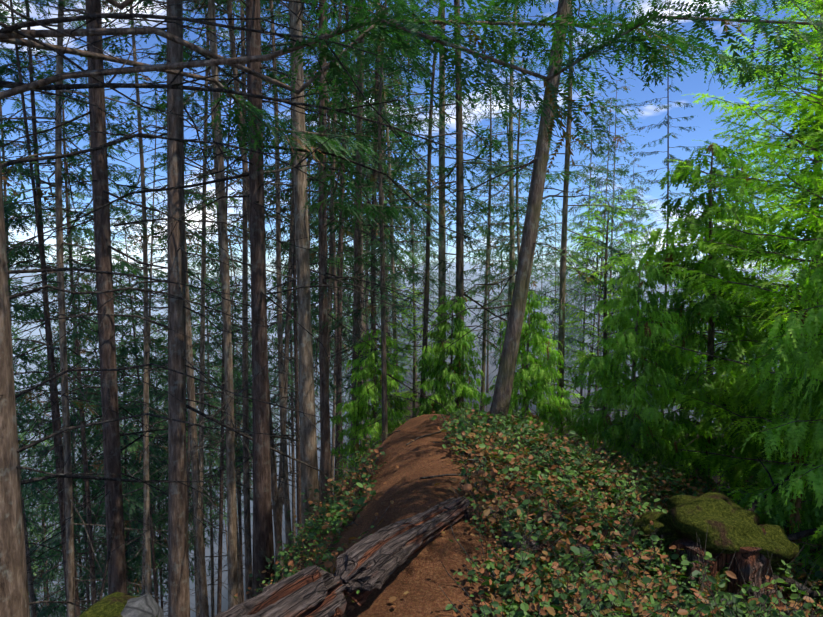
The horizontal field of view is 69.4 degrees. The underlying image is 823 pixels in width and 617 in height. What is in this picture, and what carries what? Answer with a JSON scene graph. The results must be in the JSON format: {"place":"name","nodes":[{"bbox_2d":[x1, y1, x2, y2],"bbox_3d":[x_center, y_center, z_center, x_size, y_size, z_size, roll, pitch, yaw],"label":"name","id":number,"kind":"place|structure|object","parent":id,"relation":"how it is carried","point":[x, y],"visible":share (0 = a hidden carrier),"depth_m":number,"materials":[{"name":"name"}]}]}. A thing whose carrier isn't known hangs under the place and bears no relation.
{"place":"outdoors","nodes":[
{"label":"outdoors","id":0,"kind":"place"},
{"bbox_2d":[0,0,822,279],"label":"sky","id":1,"kind":"structure","parent":0,"point":[703,122],"materials":[{"name":"blue"}]},
{"bbox_2d":[10,262,821,616],"bbox_3d":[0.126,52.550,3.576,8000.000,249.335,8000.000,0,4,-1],"label":"ground","id":2,"kind":"structure","parent":0,"point":[422,578],"depth_m":5.78,"materials":[{"name":"brown soil"}]},
{"bbox_2d":[0,55,91,573],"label":"fir tree","id":3,"kind":"object","parent":2,"relation":"on","point":[45,432],"visible":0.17,"depth_m":18.57,"materials":[{"name":"green plant"}]},
{"bbox_2d":[0,6,96,589],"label":"fir tree","id":4,"kind":"object","parent":2,"relation":"on","point":[32,375],"visible":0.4,"depth_m":11.12,"materials":[{"name":"green plant"}]},
{"bbox_2d":[14,377,83,616],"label":"fir tree","id":5,"kind":"object","parent":2,"relation":"on","point":[62,579],"visible":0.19,"depth_m":40.21,"materials":[{"name":"green plant"}]},
{"bbox_2d":[0,4,106,616],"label":"fir tree","id":6,"kind":"object","parent":2,"relation":"on","point":[31,587],"visible":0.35,"depth_m":15.53,"materials":[{"name":"green plant"}]},
{"bbox_2d":[2,159,104,616],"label":"fir tree","id":7,"kind":"object","parent":2,"relation":"on","point":[9,190],"visible":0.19,"depth_m":30.48,"materials":[{"name":"green plant"}]},
{"bbox_2d":[17,424,90,616],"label":"fir tree","id":8,"kind":"object","parent":2,"relation":"on","point":[45,539],"visible":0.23,"depth_m":34.86,"materials":[{"name":"green plant"}]},
{"bbox_2d":[0,0,112,586],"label":"fir tree","id":9,"kind":"object","parent":2,"relation":"on","point":[46,136],"visible":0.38,"depth_m":14.58,"materials":[{"name":"green plant"}]},
{"bbox_2d":[13,148,131,613],"bbox_3d":[-15.063,8.985,26.361,6.407,31.502,5.812,3,4,38],"label":"fir tree","id":10,"kind":"object","parent":2,"relation":"on","point":[47,398],"visible":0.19,"depth_m":25.55,"materials":[{"name":"green plant"}]},
{"bbox_2d":[21,317,133,606],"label":"fir tree","id":11,"kind":"object","parent":2,"relation":"on","point":[42,534],"visible":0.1,"depth_m":36.52,"materials":[{"name":"green plant"}]},
{"bbox_2d":[0,0,164,616],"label":"fir tree","id":12,"kind":"object","parent":2,"relation":"on","point":[51,361],"visible":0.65,"depth_m":9.39,"materials":[{"name":"green plant"}]},
{"bbox_2d":[0,0,167,616],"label":"fir tree","id":13,"kind":"object","parent":2,"relation":"on","point":[31,70],"visible":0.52,"depth_m":11.91,"materials":[{"name":"brown plant"}]},
{"bbox_2d":[0,0,167,604],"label":"fir tree","id":14,"kind":"object","parent":2,"relation":"on","point":[85,467],"visible":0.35,"depth_m":17.88,"materials":[{"name":"brown plant"}]},
{"bbox_2d":[21,240,156,616],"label":"fir tree","id":15,"kind":"object","parent":2,"relation":"on","point":[87,590],"visible":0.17,"depth_m":25.88,"materials":[{"name":"green plant"}]},
{"bbox_2d":[18,99,167,590],"bbox_3d":[-13.861,7.337,26.616,6.511,32.576,7.219,-1,4,-9],"label":"fir tree","id":16,"kind":"object","parent":2,"relation":"on","point":[92,338],"visible":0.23,"depth_m":25.34,"materials":[{"name":"green plant"}]},
{"bbox_2d":[35,94,189,606],"bbox_3d":[-7.540,4.130,14.998,3.738,18.803,3.762,3,5,34],"label":"fir tree","id":17,"kind":"object","parent":2,"relation":"on","point":[135,446],"visible":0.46,"depth_m":14.90,"materials":[{"name":"green plant"}]},
{"bbox_2d":[0,0,225,616],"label":"fir tree","id":18,"kind":"object","parent":2,"relation":"on","point":[69,505],"visible":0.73,"depth_m":8.93,"materials":[{"name":"brown plant"}]},
{"bbox_2d":[79,592,163,616],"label":"mossy rock","id":19,"kind":"object","parent":2,"relation":"on","point":[117,604],"visible":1,"depth_m":2.71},
{"bbox_2d":[55,263,189,598],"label":"fir tree","id":20,"kind":"object","parent":2,"relation":"on","point":[128,552],"visible":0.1,"depth_m":27.16,"materials":[{"name":"green plant"}]},
{"bbox_2d":[52,246,193,612],"bbox_3d":[-13.763,10.316,27.712,5.788,26.643,5.298,1,4,17],"label":"fir tree","id":21,"kind":"object","parent":2,"relation":"on","point":[140,526],"visible":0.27,"depth_m":27.01,"materials":[{"name":"green plant"}]},
{"bbox_2d":[76,202,190,613],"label":"fir tree","id":22,"kind":"object","parent":2,"relation":"on","point":[135,459],"visible":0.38,"depth_m":23.99,"materials":[{"name":"green plant"}]},
{"bbox_2d":[0,0,269,600],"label":"fir tree","id":23,"kind":"object","parent":2,"relation":"on","point":[115,566],"visible":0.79,"depth_m":7.37,"materials":[{"name":"brown plant"}]},
{"bbox_2d":[70,92,219,616],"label":"fir tree","id":24,"kind":"object","parent":2,"relation":"on","point":[161,347],"visible":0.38,"depth_m":21.28,"materials":[{"name":"green plant"}]},
{"bbox_2d":[50,0,241,615],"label":"fir tree","id":25,"kind":"object","parent":2,"relation":"on","point":[146,518],"visible":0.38,"depth_m":13.68,"materials":[{"name":"brown plant"}]},
{"bbox_2d":[99,297,192,604],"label":"fir tree","id":26,"kind":"object","parent":2,"relation":"on","point":[127,422],"visible":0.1,"depth_m":33.22,"materials":[{"name":"green plant"}]},
{"bbox_2d":[121,340,208,611],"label":"fir tree","id":27,"kind":"object","parent":2,"relation":"on","point":[159,537],"visible":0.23,"depth_m":31.41,"materials":[{"name":"green plant"}]},
{"bbox_2d":[43,0,296,616],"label":"fir tree","id":28,"kind":"object","parent":2,"relation":"on","point":[201,570],"visible":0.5,"depth_m":10.88,"materials":[{"name":"brown plant"}]},
{"bbox_2d":[11,0,338,616],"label":"fir tree","id":29,"kind":"object","parent":2,"relation":"on","point":[178,580],"visible":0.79,"depth_m":7.27,"materials":[{"name":"brown plant"}]},
{"bbox_2d":[131,318,223,602],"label":"fir tree","id":30,"kind":"object","parent":2,"relation":"on","point":[205,541],"visible":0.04,"depth_m":34.66,"materials":[{"name":"green plant"}]},
{"bbox_2d":[116,67,251,614],"bbox_3d":[-7.264,3.451,19.994,4.816,24.208,4.587,-3,5,-34],"label":"fir tree","id":31,"kind":"object","parent":2,"relation":"on","point":[216,367],"visible":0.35,"depth_m":19.81,"materials":[{"name":"green plant"}]},
{"bbox_2d":[129,218,242,608],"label":"fir tree","id":32,"kind":"object","parent":2,"relation":"on","point":[216,463],"visible":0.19,"depth_m":29.40,"materials":[{"name":"green plant"}]},
{"bbox_2d":[91,0,294,616],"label":"fir tree","id":33,"kind":"object","parent":2,"relation":"on","point":[202,343],"visible":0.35,"depth_m":16.11,"materials":[{"name":"brown plant"}]},
{"bbox_2d":[154,198,252,616],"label":"fir tree","id":34,"kind":"object","parent":2,"relation":"on","point":[212,552],"visible":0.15,"depth_m":32.84,"materials":[{"name":"green plant"}]},
{"bbox_2d":[64,0,350,608],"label":"fir tree","id":35,"kind":"object","parent":2,"relation":"on","point":[229,446],"visible":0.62,"depth_m":9.38,"materials":[{"name":"brown plant"}]},
{"bbox_2d":[122,1,293,603],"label":"fir tree","id":36,"kind":"object","parent":2,"relation":"on","point":[221,29],"visible":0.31,"depth_m":16.71,"materials":[{"name":"green plant"}]},
{"bbox_2d":[140,1,286,613],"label":"fir tree","id":37,"kind":"object","parent":2,"relation":"on","point":[219,584],"visible":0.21,"depth_m":24.68,"materials":[{"name":"brown plant"}]},
{"bbox_2d":[131,0,338,573],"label":"fir tree","id":38,"kind":"object","parent":2,"relation":"on","point":[276,512],"visible":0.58,"depth_m":10.69,"materials":[{"name":"brown plant"}]},
{"bbox_2d":[198,228,276,601],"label":"fir tree","id":39,"kind":"object","parent":2,"relation":"on","point":[237,472],"visible":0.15,"depth_m":40.77,"materials":[{"name":"green plant"}]},
{"bbox_2d":[204,280,276,591],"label":"fir tree","id":40,"kind":"object","parent":2,"relation":"on","point":[240,479],"visible":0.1,"depth_m":42.47,"materials":[{"name":"green plant"}]},
{"bbox_2d":[0,2,483,454],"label":"dead branches","id":41,"kind":"object","parent":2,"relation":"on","point":[90,17],"visible":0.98,"depth_m":4.38,"materials":[{"name":"brown wood"}]},
{"bbox_2d":[207,257,278,559],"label":"fir tree","id":42,"kind":"object","parent":2,"relation":"on","point":[240,364],"visible":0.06,"depth_m":41.48,"materials":[{"name":"green plant"}]},
{"bbox_2d":[148,0,346,599],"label":"fir tree","id":43,"kind":"object","parent":2,"relation":"on","point":[247,521],"visible":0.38,"depth_m":13.52,"materials":[{"name":"brown plant"}]},
{"bbox_2d":[6,0,499,597],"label":"fir tree","id":44,"kind":"object","parent":2,"relation":"on","point":[262,486],"visible":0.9,"depth_m":6.82,"materials":[{"name":"brown plant"}]},
{"bbox_2d":[146,0,374,561],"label":"fir tree","id":45,"kind":"object","parent":2,"relation":"on","point":[280,376],"visible":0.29,"depth_m":14.30,"materials":[{"name":"brown plant"}]},
{"bbox_2d":[227,2,354,541],"bbox_3d":[-4.655,-3.220,23.499,5.167,30.223,5.778,0,4,5],"label":"fir tree","id":46,"kind":"object","parent":2,"relation":"on","point":[297,424],"visible":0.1,"depth_m":23.84,"materials":[{"name":"brown plant"}]},
{"bbox_2d":[146,0,439,533],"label":"fir tree","id":47,"kind":"object","parent":2,"relation":"on","point":[308,448],"visible":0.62,"depth_m":8.85,"materials":[{"name":"brown plant"}]},
{"bbox_2d":[241,109,348,558],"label":"fir tree","id":48,"kind":"object","parent":2,"relation":"on","point":[292,447],"visible":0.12,"depth_m":34.46,"materials":[{"name":"brown plant"}]},
{"bbox_2d":[189,0,402,571],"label":"fir tree","id":49,"kind":"object","parent":2,"relation":"on","point":[287,341],"visible":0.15,"depth_m":19.09,"materials":[{"name":"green plant"}]},
{"bbox_2d":[267,207,343,468],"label":"fir tree","id":50,"kind":"object","parent":2,"relation":"on","point":[275,318],"visible":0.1,"depth_m":37.73,"materials":[{"name":"green plant"}]},
{"bbox_2d":[264,33,366,490],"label":"fir tree","id":51,"kind":"object","parent":2,"relation":"on","point":[312,307],"visible":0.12,"depth_m":27.24,"materials":[{"name":"green plant"}]},
{"bbox_2d":[192,0,442,503],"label":"fir tree","id":52,"kind":"object","parent":2,"relation":"on","point":[324,379],"visible":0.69,"depth_m":10.36,"materials":[{"name":"brown plant"}]},
{"bbox_2d":[272,47,369,464],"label":"fir tree","id":53,"kind":"object","parent":2,"relation":"on","point":[317,255],"visible":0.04,"depth_m":36.53,"materials":[{"name":"green plant"}]},
{"bbox_2d":[238,0,421,503],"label":"fir tree","id":54,"kind":"object","parent":2,"relation":"on","point":[331,249],"visible":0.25,"depth_m":15.60,"materials":[{"name":"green plant"}]},
{"bbox_2d":[264,0,399,486],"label":"fir tree","id":55,"kind":"object","parent":2,"relation":"on","point":[334,282],"visible":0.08,"depth_m":25.81,"materials":[{"name":"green plant"}]},
{"bbox_2d":[282,86,386,492],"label":"fir tree","id":56,"kind":"object","parent":2,"relation":"on","point":[333,430],"visible":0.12,"depth_m":28.91,"materials":[{"name":"green plant"}]},
{"bbox_2d":[214,497,469,616],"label":"fallen log","id":57,"kind":"object","parent":2,"relation":"on","point":[367,565],"visible":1,"depth_m":3.08,"materials":[{"name":"brown wood"}]},
{"bbox_2d":[262,0,435,494],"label":"fir tree","id":58,"kind":"object","parent":2,"relation":"on","point":[338,368],"visible":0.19,"depth_m":18.07,"materials":[{"name":"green plant"}]},
{"bbox_2d":[310,50,390,434],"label":"fir tree","id":59,"kind":"object","parent":2,"relation":"on","point":[348,255],"depth_m":36.53,"materials":[{"name":"green plant"}]},
{"bbox_2d":[283,0,431,460],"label":"thin fir tree","id":60,"kind":"object","parent":2,"relation":"on","point":[370,277],"visible":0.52,"depth_m":12.32,"materials":[{"name":"green plant"}]},
{"bbox_2d":[287,1,432,445],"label":"fir tree","id":61,"kind":"object","parent":2,"relation":"on","point":[391,136],"visible":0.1,"depth_m":28.75,"materials":[{"name":"green plant"}]},
{"bbox_2d":[308,2,412,442],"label":"fir tree","id":62,"kind":"object","parent":2,"relation":"on","point":[361,321],"visible":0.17,"depth_m":22.02,"materials":[{"name":"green plant"}]},
{"bbox_2d":[271,0,461,417],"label":"fir tree","id":63,"kind":"object","parent":2,"relation":"on","point":[376,77],"visible":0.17,"depth_m":15.86,"materials":[{"name":"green plant"}]},
{"bbox_2d":[330,329,408,479],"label":"young conifer","id":64,"kind":"object","parent":2,"relation":"on","point":[359,410],"visible":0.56,"depth_m":11.35,"materials":[{"name":"green plant"}]},
{"bbox_2d":[311,0,432,439],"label":"fir tree","id":65,"kind":"object","parent":2,"relation":"on","point":[400,252],"visible":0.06,"depth_m":32.32,"materials":[{"name":"green plant"}]},
{"bbox_2d":[274,0,476,470],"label":"fir tree","id":66,"kind":"object","parent":2,"relation":"on","point":[356,267],"visible":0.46,"depth_m":12.53,"materials":[{"name":"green plant"}]},
{"bbox_2d":[307,0,459,442],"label":"thin fir tree","id":67,"kind":"object","parent":2,"relation":"on","point":[383,320],"visible":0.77,"depth_m":9.94,"materials":[{"name":"green plant"}]},
{"bbox_2d":[316,0,450,379],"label":"fir tree","id":68,"kind":"object","parent":2,"relation":"on","point":[386,154],"visible":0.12,"depth_m":19.94,"materials":[{"name":"green plant"}]},
{"bbox_2d":[337,0,438,358],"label":"fir tree","id":69,"kind":"object","parent":2,"relation":"on","point":[411,232],"visible":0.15,"depth_m":31.27,"materials":[{"name":"green plant"}]},
{"bbox_2d":[351,41,425,423],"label":"fir tree","id":70,"kind":"object","parent":2,"relation":"on","point":[387,327],"visible":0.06,"depth_m":52.36,"materials":[{"name":"green plant"}]},
{"bbox_2d":[313,1,470,423],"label":"thin fir tree","id":71,"kind":"object","parent":2,"relation":"on","point":[392,236],"visible":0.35,"depth_m":14.74,"materials":[{"name":"green plant"}]},
{"bbox_2d":[362,284,454,442],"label":"conifer tree","id":72,"kind":"object","parent":2,"relation":"on","point":[406,395],"visible":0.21,"depth_m":12.92,"materials":[{"name":"green plant"}]},
{"bbox_2d":[0,0,822,616],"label":"fir tree","id":73,"kind":"object","parent":2,"relation":"on","point":[14,598],"visible":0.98,"depth_m":3.91,"materials":[{"name":"green plant"}]},
{"bbox_2d":[384,0,454,401],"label":"fir tree","id":74,"kind":"object","parent":2,"relation":"on","point":[446,212],"visible":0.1,"depth_m":51.95,"materials":[{"name":"green plant"}]},
{"bbox_2d":[338,0,501,416],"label":"thin fir tree","id":75,"kind":"object","parent":2,"relation":"on","point":[427,260],"visible":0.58,"depth_m":11.30,"materials":[{"name":"green plant"}]},
{"bbox_2d":[317,0,547,413],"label":"thin fir tree","id":76,"kind":"object","parent":2,"relation":"on","point":[442,254],"visible":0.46,"depth_m":12.68,"materials":[{"name":"green plant"}]},
{"bbox_2d":[412,295,489,420],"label":"young conifer","id":77,"kind":"object","parent":2,"relation":"on","point":[435,363],"visible":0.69,"depth_m":10.34,"materials":[{"name":"green plant"}]},
{"bbox_2d":[334,0,577,416],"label":"thin fir tree","id":78,"kind":"object","parent":2,"relation":"on","point":[459,166],"visible":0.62,"depth_m":10.72,"materials":[{"name":"green plant"}]},
{"bbox_2d":[429,70,542,416],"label":"thin fir tree","id":79,"kind":"object","parent":2,"relation":"on","point":[484,342],"visible":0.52,"depth_m":12.74,"materials":[{"name":"green plant"}]},
{"bbox_2d":[464,108,517,393],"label":"fir tree","id":80,"kind":"object","parent":2,"relation":"on","point":[487,376],"visible":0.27,"depth_m":70.52,"materials":[{"name":"green plant"}]},
{"bbox_2d":[471,176,516,394],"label":"fir tree","id":81,"kind":"object","parent":2,"relation":"on","point":[501,257],"visible":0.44,"depth_m":52.24,"materials":[{"name":"green plant"}]},
{"bbox_2d":[417,0,594,419],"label":"thin fir tree","id":82,"kind":"object","parent":2,"relation":"on","point":[512,233],"visible":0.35,"depth_m":14.80,"materials":[{"name":"green plant"}]},
{"bbox_2d":[477,143,543,411],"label":"fir tree","id":83,"kind":"object","parent":2,"relation":"on","point":[502,297],"visible":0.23,"depth_m":20.05,"materials":[{"name":"green plant"}]},
{"bbox_2d":[466,91,567,417],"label":"thin fir tree","id":84,"kind":"object","parent":2,"relation":"on","point":[552,229],"visible":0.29,"depth_m":17.45,"materials":[{"name":"green plant"}]},
{"bbox_2d":[218,390,822,616],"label":"ground cover plants","id":85,"kind":"object","parent":2,"relation":"on","point":[577,594],"visible":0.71,"depth_m":4.17,"materials":[{"name":"green plant"}]},
{"bbox_2d":[468,54,580,431],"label":"thin fir tree","id":86,"kind":"object","parent":2,"relation":"on","point":[517,206],"visible":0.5,"depth_m":12.24,"materials":[{"name":"green plant"}]},
{"bbox_2d":[389,414,666,615],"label":"wood debris","id":87,"kind":"object","parent":2,"relation":"on","point":[467,516],"visible":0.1,"depth_m":3.91,"materials":[{"name":"brown wood"}]},
{"bbox_2d":[481,290,576,441],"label":"young conifer","id":88,"kind":"object","parent":2,"relation":"on","point":[526,373],"visible":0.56,"depth_m":9.11,"materials":[{"name":"green plant"}]},
{"bbox_2d":[529,206,559,352],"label":"fir tree","id":89,"kind":"object","parent":2,"relation":"on","point":[542,252],"visible":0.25,"depth_m":82.50,"materials":[{"name":"green plant"}]},
{"bbox_2d":[402,0,709,432],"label":"conifer tree","id":90,"kind":"object","parent":2,"relation":"on","point":[509,354],"visible":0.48,"depth_m":7.48,"materials":[{"name":"brown plant"}]},
{"bbox_2d":[528,208,583,397],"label":"fir tree","id":91,"kind":"object","parent":2,"relation":"on","point":[555,288],"visible":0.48,"depth_m":60.74,"materials":[{"name":"green plant"}]},
{"bbox_2d":[480,0,677,435],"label":"thin fir tree","id":92,"kind":"object","parent":2,"relation":"on","point":[562,289],"visible":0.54,"depth_m":10.86,"materials":[{"name":"green plant"}]},
{"bbox_2d":[555,77,624,411],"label":"fir tree","id":93,"kind":"object","parent":2,"relation":"on","point":[588,211],"visible":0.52,"depth_m":63.26,"materials":[{"name":"green plant"}]},
{"bbox_2d":[565,183,624,412],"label":"fir tree","id":94,"kind":"object","parent":2,"relation":"on","point":[582,338],"visible":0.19,"depth_m":62.58,"materials":[{"name":"green plant"}]},
{"bbox_2d":[559,98,636,445],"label":"fir tree","id":95,"kind":"object","parent":2,"relation":"on","point":[605,210],"visible":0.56,"depth_m":17.97,"materials":[{"name":"green plant"}]},
{"bbox_2d":[516,183,703,453],"bbox_3d":[3.690,0.910,11.619,4.211,6.544,4.008,3,5,39],"label":"conifer tree","id":96,"kind":"object","parent":2,"relation":"on","point":[580,355],"visible":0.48,"depth_m":11.36,"materials":[{"name":"green plant"}]},
{"bbox_2d":[574,78,651,354],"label":"fir tree","id":97,"kind":"object","parent":2,"relation":"on","point":[638,199],"visible":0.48,"depth_m":52.33,"materials":[{"name":"green plant"}]},
{"bbox_2d":[607,158,659,417],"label":"fir tree","id":98,"kind":"object","parent":2,"relation":"on","point":[637,187],"visible":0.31,"depth_m":60.78,"materials":[{"name":"green plant"}]},
{"bbox_2d":[567,258,701,482],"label":"cedar tree","id":99,"kind":"object","parent":2,"relation":"on","point":[606,369],"visible":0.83,"depth_m":7.45,"materials":[{"name":"green plant"}]},
{"bbox_2d":[622,0,702,412],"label":"fir tree","id":100,"kind":"object","parent":2,"relation":"on","point":[668,162],"visible":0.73,"depth_m":18.43,"materials":[{"name":"green plant"}]},
{"bbox_2d":[600,0,822,526],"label":"conifer tree","id":101,"kind":"object","parent":2,"relation":"on","point":[769,187],"visible":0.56,"depth_m":7.19,"materials":[{"name":"green plant"}]},
{"bbox_2d":[618,142,812,500],"bbox_3d":[4.577,0.729,9.036,2.949,6.378,3.565,3,5,38],"label":"cedar tree","id":102,"kind":"object","parent":2,"relation":"on","point":[731,316],"visible":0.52,"depth_m":8.63,"materials":[{"name":"green plant"}]},
{"bbox_2d":[611,457,822,616],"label":"mossy stump","id":103,"kind":"object","parent":2,"relation":"on","point":[743,533],"visible":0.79,"depth_m":4.04,"materials":[{"name":"green plant"}]},
{"bbox_2d":[621,0,822,482],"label":"young fir","id":104,"kind":"object","parent":2,"relation":"on","point":[749,110],"visible":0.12,"depth_m":13.39,"materials":[{"name":"green plant"}]},
{"bbox_2d":[624,0,822,489],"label":"conifer tree","id":105,"kind":"object","parent":2,"relation":"on","point":[723,337],"visible":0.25,"depth_m":9.55,"materials":[{"name":"green plant"}]},
{"bbox_2d":[711,60,822,478],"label":"cedar tree","id":106,"kind":"object","parent":2,"relation":"on","point":[808,233],"visible":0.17,"depth_m":9.61,"materials":[{"name":"green plant"}]},
{"bbox_2d":[727,227,822,599],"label":"cedar tree","id":107,"kind":"object","parent":2,"relation":"on","point":[805,499],"visible":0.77,"depth_m":4.72,"materials":[{"name":"green plant"}]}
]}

